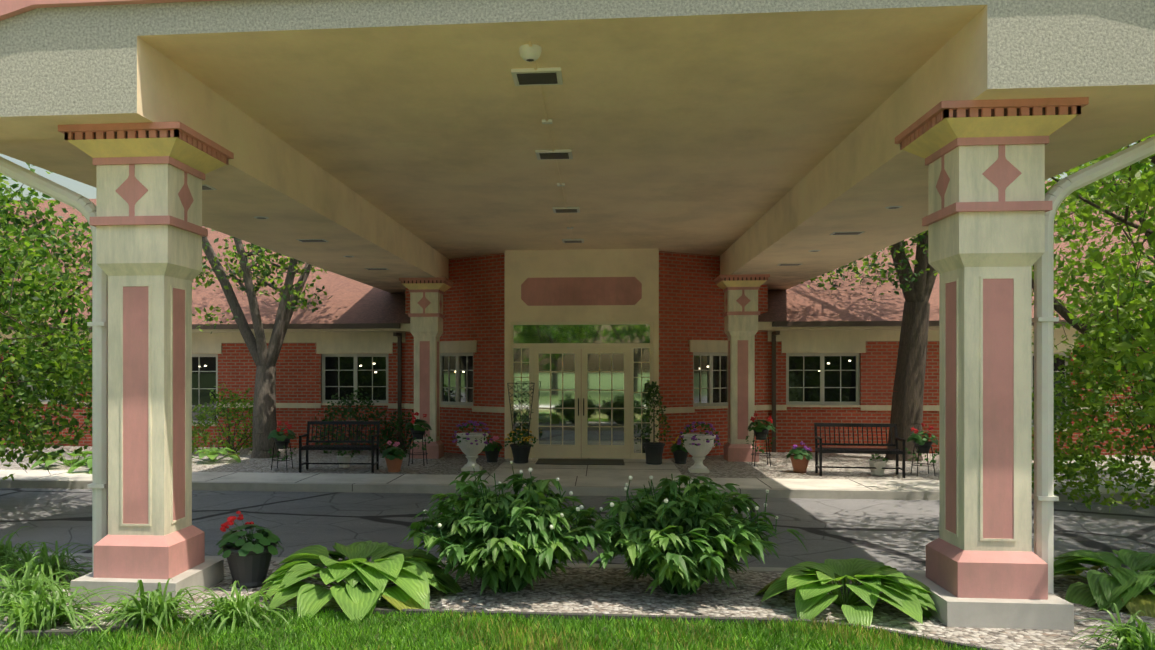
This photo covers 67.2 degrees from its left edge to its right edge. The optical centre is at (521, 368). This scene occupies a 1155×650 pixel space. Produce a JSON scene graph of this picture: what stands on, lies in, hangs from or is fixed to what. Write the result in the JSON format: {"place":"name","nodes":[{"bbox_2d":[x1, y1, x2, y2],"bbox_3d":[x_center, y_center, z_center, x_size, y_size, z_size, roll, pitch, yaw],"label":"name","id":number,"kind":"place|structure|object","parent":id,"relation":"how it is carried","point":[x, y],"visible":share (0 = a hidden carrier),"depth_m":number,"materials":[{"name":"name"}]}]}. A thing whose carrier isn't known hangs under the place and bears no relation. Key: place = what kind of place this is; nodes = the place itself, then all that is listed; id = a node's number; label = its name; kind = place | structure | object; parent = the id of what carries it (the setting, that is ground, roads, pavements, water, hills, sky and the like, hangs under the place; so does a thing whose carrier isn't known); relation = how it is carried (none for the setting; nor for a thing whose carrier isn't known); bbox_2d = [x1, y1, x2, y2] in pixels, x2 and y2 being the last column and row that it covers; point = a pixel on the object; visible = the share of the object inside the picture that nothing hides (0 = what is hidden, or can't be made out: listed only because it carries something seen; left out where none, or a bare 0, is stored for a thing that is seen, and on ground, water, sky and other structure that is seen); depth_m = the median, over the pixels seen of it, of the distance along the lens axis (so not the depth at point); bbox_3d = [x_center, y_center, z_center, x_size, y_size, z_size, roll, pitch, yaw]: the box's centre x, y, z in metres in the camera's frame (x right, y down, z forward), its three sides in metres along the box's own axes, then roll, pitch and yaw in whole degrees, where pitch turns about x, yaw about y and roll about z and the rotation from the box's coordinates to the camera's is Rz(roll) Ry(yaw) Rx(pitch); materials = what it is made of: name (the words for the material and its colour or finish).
{"place":"outdoors","nodes":[
{"label":"outdoors","id":0,"kind":"place"},
{"bbox_2d":[268,421,296,469],"bbox_3d":[-4.416,1.412,15.967,0.532,0.898,0.542,0,0,30],"label":"potted plant stand","id":1,"kind":"object","parent":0,"point":[281,440],"visible":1,"depth_m":15.87,"materials":[{"name":"green plant"}]},
{"bbox_2d":[299,421,379,472],"bbox_3d":[-3.298,1.420,15.756,1.340,0.880,0.625,0,0,1],"label":"bench","id":2,"kind":"object","parent":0,"point":[307,447],"visible":1,"depth_m":15.92,"materials":[{"name":"black metal"}]},
{"bbox_2d":[337,450,352,467],"bbox_3d":[-3.329,1.671,16.268,0.315,0.378,0.279,0,0,31],"label":"white pot","id":3,"kind":"object","parent":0,"point":[342,457],"visible":0.88,"depth_m":16.18,"materials":[{"name":"ceramic"}]},
{"bbox_2d":[382,441,405,471],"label":"potted plant","id":4,"kind":"object","parent":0,"point":[394,459],"visible":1,"depth_m":15.46,"materials":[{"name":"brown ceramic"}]},
{"bbox_2d":[403,412,432,465],"bbox_3d":[-1.997,1.351,16.633,0.555,1.019,0.566,0,0,5],"label":"plant stand","id":5,"kind":"object","parent":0,"point":[417,431],"visible":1,"depth_m":16.55,"materials":[{"name":"green plant"}]},
{"bbox_2d":[452,420,492,470],"bbox_3d":[-0.910,1.405,15.848,0.761,0.910,0.760,0,0,5],"label":"urn","id":6,"kind":"object","parent":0,"point":[471,445],"visible":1,"depth_m":15.69,"materials":[{"name":"stone"}]},
{"bbox_2d":[482,436,502,461],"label":"potted plant","id":7,"kind":"object","parent":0,"point":[491,449],"depth_m":17.11,"materials":[{"name":"grey"}]},
{"bbox_2d":[2,552,1110,649],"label":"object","id":8,"kind":"structure","parent":0,"point":[622,566],"depth_m":6.03,"materials":[{"name":"grey concrete"}]},
{"bbox_2d":[0,526,59,574],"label":"ornamental grass","id":9,"kind":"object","parent":8,"relation":"on","point":[6,554],"depth_m":7.81,"materials":[{"name":"green plant"}]},
{"bbox_2d":[0,556,105,629],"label":"daylily","id":10,"kind":"object","parent":8,"relation":"on","point":[16,589],"visible":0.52,"depth_m":6.50,"materials":[{"name":"green plant"}]},
{"bbox_2d":[0,577,140,645],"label":"daylily","id":11,"kind":"object","parent":8,"relation":"on","point":[38,612],"visible":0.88,"depth_m":6.00,"materials":[{"name":"green plant"}]},
{"bbox_2d":[74,578,215,640],"bbox_3d":[-2.645,1.866,6.165,1.148,0.793,1.207,0,0,5],"label":"daylily","id":12,"kind":"object","parent":8,"relation":"on","point":[155,608],"visible":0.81,"depth_m":6.03,"materials":[{"name":"green plant"}]},
{"bbox_2d":[182,580,291,636],"bbox_3d":[-1.991,1.871,6.191,0.889,0.669,1.068,0,0,45],"label":"daylily","id":13,"kind":"object","parent":8,"relation":"on","point":[243,609],"visible":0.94,"depth_m":6.13,"materials":[{"name":"green plant"}]},
{"bbox_2d":[0,606,1001,649],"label":"lawn","id":14,"kind":"structure","parent":8,"relation":"on","point":[520,633],"depth_m":5.77,"materials":[{"name":"green plant"}]},
{"bbox_2d":[0,557,1154,649],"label":"gravel bed","id":15,"kind":"object","parent":8,"relation":"on","point":[587,592],"visible":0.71,"depth_m":6.57,"materials":[{"name":"grey gravel"}]},
{"bbox_2d":[0,540,91,588],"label":"ornamental grass","id":16,"kind":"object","parent":15,"relation":"on","point":[47,566],"depth_m":7.22,"materials":[{"name":"green plant"}]},
{"bbox_2d":[58,121,233,604],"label":"column","id":17,"kind":"structure","parent":15,"relation":"on","point":[146,222],"depth_m":6.78,"materials":[{"name":"beige paint"}]},
{"bbox_2d":[216,511,282,588],"bbox_3d":[-2.271,1.504,7.228,0.548,0.603,0.551,0,0,5],"label":"potted geranium","id":18,"kind":"object","parent":15,"relation":"on","point":[249,560],"visible":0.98,"depth_m":7.10,"materials":[{"name":"green plant"}]},
{"bbox_2d":[259,540,462,623],"bbox_3d":[-1.284,1.696,6.981,1.617,0.483,1.660,0,0,-29],"label":"hosta","id":19,"kind":"object","parent":15,"relation":"on","point":[412,574],"visible":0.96,"depth_m":6.61,"materials":[{"name":"green plant"}]},
{"bbox_2d":[400,461,615,594],"bbox_3d":[-0.066,1.299,7.019,1.735,1.022,1.478,0,0,23],"label":"peony","id":20,"kind":"object","parent":15,"relation":"on","point":[493,541],"visible":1,"depth_m":6.79,"materials":[{"name":"green plant"}]},
{"bbox_2d":[570,474,807,594],"bbox_3d":[1.298,1.333,6.998,2.009,0.955,1.480,0,0,5],"label":"peony","id":21,"kind":"object","parent":15,"relation":"on","point":[691,541],"visible":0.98,"depth_m":6.75,"materials":[{"name":"green plant"}]},
{"bbox_2d":[754,558,938,625],"bbox_3d":[2.447,1.697,6.543,1.229,0.401,1.330,0,0,-17],"label":"hosta","id":22,"kind":"object","parent":15,"relation":"on","point":[902,592],"visible":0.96,"depth_m":6.33,"materials":[{"name":"green plant"}]},
{"bbox_2d":[895,97,1088,629],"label":"column","id":23,"kind":"structure","parent":15,"relation":"on","point":[989,206],"depth_m":6.19,"materials":[{"name":"beige paint"}]},
{"bbox_2d":[1054,549,1154,617],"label":"hosta","id":24,"kind":"object","parent":15,"relation":"on","point":[1120,587],"visible":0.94,"depth_m":6.66,"materials":[{"name":"green plant"}]},
{"bbox_2d":[1064,603,1154,649],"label":"ornamental grass","id":25,"kind":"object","parent":8,"relation":"on","point":[1128,633],"depth_m":5.43,"materials":[{"name":"green plant"}]},
{"bbox_2d":[0,142,1150,199],"label":"sky","id":26,"kind":"structure","parent":0,"point":[88,191],"materials":[{"name":"white"}]},
{"bbox_2d":[0,251,1154,458],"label":"brick walls","id":27,"kind":"structure","parent":0,"point":[691,299],"depth_m":19.00,"materials":[{"name":"red brick"}]},
{"bbox_2d":[20,356,1064,424],"bbox_3d":[1.854,0.485,19.711,37.300,1.650,0.001,0,0,5],"label":"window glass","id":28,"kind":"object","parent":27,"relation":"in","point":[811,379],"depth_m":20.18,"materials":[{"name":"clear glass"}]},
{"bbox_2d":[0,329,1142,430],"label":"building trim","id":29,"kind":"structure","parent":27,"relation":"attached to","point":[803,343],"depth_m":19.20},
{"bbox_2d":[0,180,1153,332],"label":"building roof","id":30,"kind":"structure","parent":27,"relation":"on","point":[351,301],"depth_m":20.49,"materials":[{"name":"red tile"}]},
{"bbox_2d":[0,320,1096,451],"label":"building gutters","id":31,"kind":"object","parent":30,"relation":"attached to","point":[774,324],"visible":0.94,"depth_m":19.17,"materials":[{"name":"metal"}]},
{"bbox_2d":[0,0,1154,292],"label":"canopy","id":32,"kind":"object","parent":30,"relation":"attached to","point":[384,144],"visible":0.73,"depth_m":7.51,"materials":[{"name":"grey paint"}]},
{"bbox_2d":[519,44,541,61],"bbox_3d":[0.066,-2.360,6.519,0.170,0.100,0.166,0,0,5],"label":"ceiling light","id":33,"kind":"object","parent":32,"relation":"attached to","point":[529,54],"depth_m":6.46,"materials":[{"name":"grey glass"}]},
{"bbox_2d":[0,136,1154,593],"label":"downspouts","id":34,"kind":"object","parent":32,"relation":"attached to","point":[1044,498],"visible":0.65,"depth_m":6.32,"materials":[{"name":"white metal"}]},
{"bbox_2d":[505,248,658,458],"bbox_3d":[1.226,-0.340,17.784,3.120,4.600,0.453,0,0,5],"label":"entrance surround","id":35,"kind":"object","parent":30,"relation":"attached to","point":[588,287],"visible":0.88,"depth_m":17.60,"materials":[{"name":"paint"}]},
{"bbox_2d":[513,324,649,452],"bbox_3d":[1.216,0.415,17.676,2.780,2.610,0.001,0,0,5],"label":"entrance glass","id":36,"kind":"object","parent":35,"relation":"attached to","point":[631,333],"visible":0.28,"depth_m":17.66,"materials":[{"name":"clear glass"}]},
{"bbox_2d":[443,356,726,402],"bbox_3d":[1.324,0.235,18.838,6.370,1.150,0.624,0,0,5],"label":"bay window glass","id":37,"kind":"object","parent":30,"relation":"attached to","point":[704,379],"depth_m":18.80,"materials":[{"name":"glass"}]},
{"bbox_2d":[0,488,1154,573],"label":"asphalt drive","id":38,"kind":"object","parent":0,"point":[899,534],"depth_m":10.99,"materials":[{"name":"grey asphalt"}]},
{"bbox_2d":[0,162,91,480],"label":"tree","id":39,"kind":"object","parent":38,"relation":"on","point":[34,361],"depth_m":11.35,"materials":[{"name":"green plant"}]},
{"bbox_2d":[0,446,1154,482],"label":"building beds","id":40,"kind":"object","parent":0,"point":[717,466],"depth_m":16.58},
{"bbox_2d":[30,451,91,469],"bbox_3d":[-8.530,1.790,16.456,1.386,0.432,1.353,0,0,5],"label":"hosta bed","id":41,"kind":"object","parent":40,"relation":"on","point":[66,462],"visible":0.46,"depth_m":16.38,"materials":[{"name":"green plant"}]},
{"bbox_2d":[67,455,91,473],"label":"plant","id":42,"kind":"object","parent":40,"relation":"on","point":[88,460],"visible":0.17,"depth_m":15.29,"materials":[{"name":"green plant"}]},
{"bbox_2d":[192,448,240,462],"bbox_3d":[-6.045,1.772,17.218,1.108,0.343,1.063,0,0,18],"label":"hosta bed","id":43,"kind":"object","parent":40,"relation":"on","point":[211,454],"visible":0.98,"depth_m":17.17,"materials":[{"name":"green plant"}]},
{"bbox_2d":[192,383,253,454],"bbox_3d":[-6.415,1.105,19.122,2.103,1.559,1.877,0,0,5],"label":"light shrub","id":44,"kind":"object","parent":40,"relation":"on","point":[218,411],"visible":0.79,"depth_m":18.88,"materials":[{"name":"green plant"}]},
{"bbox_2d":[312,385,403,454],"bbox_3d":[-3.654,1.122,19.140,1.686,1.532,1.617,0,0,-39],"label":"dark shrub","id":45,"kind":"object","parent":40,"relation":"on","point":[350,410],"visible":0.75,"depth_m":19.01,"materials":[{"name":"green plant"}]},
{"bbox_2d":[379,407,413,453],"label":"dark shrub","id":46,"kind":"object","parent":40,"relation":"on","point":[401,445],"visible":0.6,"depth_m":18.81,"materials":[{"name":"green plant"}]},
{"bbox_2d":[745,413,776,466],"bbox_3d":[4.576,1.358,16.578,0.577,1.006,0.575,0,0,-39],"label":"plant stand","id":47,"kind":"object","parent":40,"relation":"on","point":[760,430],"visible":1,"depth_m":16.45,"materials":[{"name":"green plant"}]},
{"bbox_2d":[905,423,938,475],"bbox_3d":[7.019,1.409,15.143,0.581,0.903,0.571,0,0,5],"label":"potted plant stand","id":48,"kind":"object","parent":40,"relation":"on","point":[922,445],"visible":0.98,"depth_m":15.03,"materials":[{"name":"green plant"}]},
{"bbox_2d":[677,422,720,472],"bbox_3d":[3.179,1.407,15.572,0.730,0.905,0.740,0,0,43],"label":"urn","id":49,"kind":"object","parent":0,"point":[698,447],"visible":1,"depth_m":15.43,"materials":[{"name":"stone"}]},
{"bbox_2d":[714,274,769,461],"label":"column","id":50,"kind":"structure","parent":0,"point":[741,313],"depth_m":17.32,"materials":[{"name":"beige paint"}]},
{"bbox_2d":[786,441,812,472],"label":"potted flowers","id":51,"kind":"object","parent":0,"point":[799,460],"visible":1,"depth_m":15.40,"materials":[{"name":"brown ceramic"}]},
{"bbox_2d":[867,454,887,475],"bbox_3d":[6.196,1.660,15.093,0.354,0.400,0.330,0,0,5],"label":"white pot","id":52,"kind":"object","parent":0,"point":[878,463],"visible":1,"depth_m":15.00,"materials":[{"name":"ceramic"}]},
{"label":"ground","id":53,"kind":"structure","parent":0,"visible":0},
{"bbox_2d":[192,227,331,458],"bbox_3d":[-5.585,-3.232,18.004,7.964,10.584,7.553,0,0,5],"label":"tree","id":54,"kind":"object","parent":53,"relation":"on","point":[265,359],"depth_m":18.06,"materials":[{"name":"brown plant"}]},
{"bbox_2d":[399,277,453,458],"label":"column","id":55,"kind":"structure","parent":53,"relation":"on","point":[426,315],"depth_m":17.91,"materials":[{"name":"beige paint"}]},
{"bbox_2d":[0,458,1154,502],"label":"entrance walk","id":56,"kind":"structure","parent":53,"relation":"on","point":[604,480],"depth_m":13.96,"materials":[{"name":"concrete"}]},
{"bbox_2d":[504,382,537,463],"bbox_3d":[-0.019,1.050,16.857,0.665,1.579,0.672,0,0,-45],"label":"potted plant","id":57,"kind":"object","parent":56,"relation":"on","point":[520,451],"visible":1,"depth_m":16.83,"materials":[{"name":"grey"}]},
{"bbox_2d":[34,458,1151,499],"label":"walk joints","id":58,"kind":"object","parent":56,"relation":"on","point":[588,461],"visible":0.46,"depth_m":16.63,"materials":[{"name":"grey concrete"}]},
{"bbox_2d":[635,381,671,464],"bbox_3d":[2.544,1.038,16.713,0.727,1.603,0.670,0,0,5],"label":"topiary pot","id":59,"kind":"object","parent":56,"relation":"on","point":[654,451],"visible":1,"depth_m":16.61,"materials":[{"name":"green"}]},
{"bbox_2d":[670,436,687,463],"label":"potted plant","id":60,"kind":"object","parent":56,"relation":"on","point":[680,452],"depth_m":16.83,"materials":[{"name":"grey"}]},
{"bbox_2d":[814,423,904,477],"bbox_3d":[5.878,1.420,15.117,1.390,0.880,0.625,0,0,10],"label":"bench","id":61,"kind":"object","parent":56,"relation":"on","point":[821,450],"visible":1,"depth_m":15.21,"materials":[{"name":"black metal"}]},
{"bbox_2d":[800,186,1134,460],"bbox_3d":[7.444,-3.609,17.348,8.706,11.338,8.650,0,0,5],"label":"tree","id":62,"kind":"object","parent":53,"relation":"on","point":[907,406],"depth_m":17.37,"materials":[{"name":"brown plant"}]},
{"bbox_2d":[1054,454,1131,473],"bbox_3d":[10.218,1.797,15.505,1.374,0.471,1.107,0,0,5],"label":"hosta bed","id":63,"kind":"object","parent":53,"relation":"on","point":[1078,456],"visible":0.19,"depth_m":15.55,"materials":[{"name":"green plant"}]},
{"bbox_2d":[1032,251,1154,512],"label":"shrub","id":64,"kind":"object","parent":53,"relation":"on","point":[1096,397],"visible":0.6,"depth_m":12.09,"materials":[{"name":"green plant"}]},
{"bbox_2d":[1045,134,1154,444],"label":"tree","id":65,"kind":"object","parent":53,"relation":"on","point":[1142,191],"depth_m":8.77,"materials":[{"name":"green plant"}]},
{"bbox_2d":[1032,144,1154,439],"bbox_3d":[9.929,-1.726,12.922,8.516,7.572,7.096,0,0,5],"label":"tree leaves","id":66,"kind":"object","parent":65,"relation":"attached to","point":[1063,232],"depth_m":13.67,"materials":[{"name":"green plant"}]}
]}

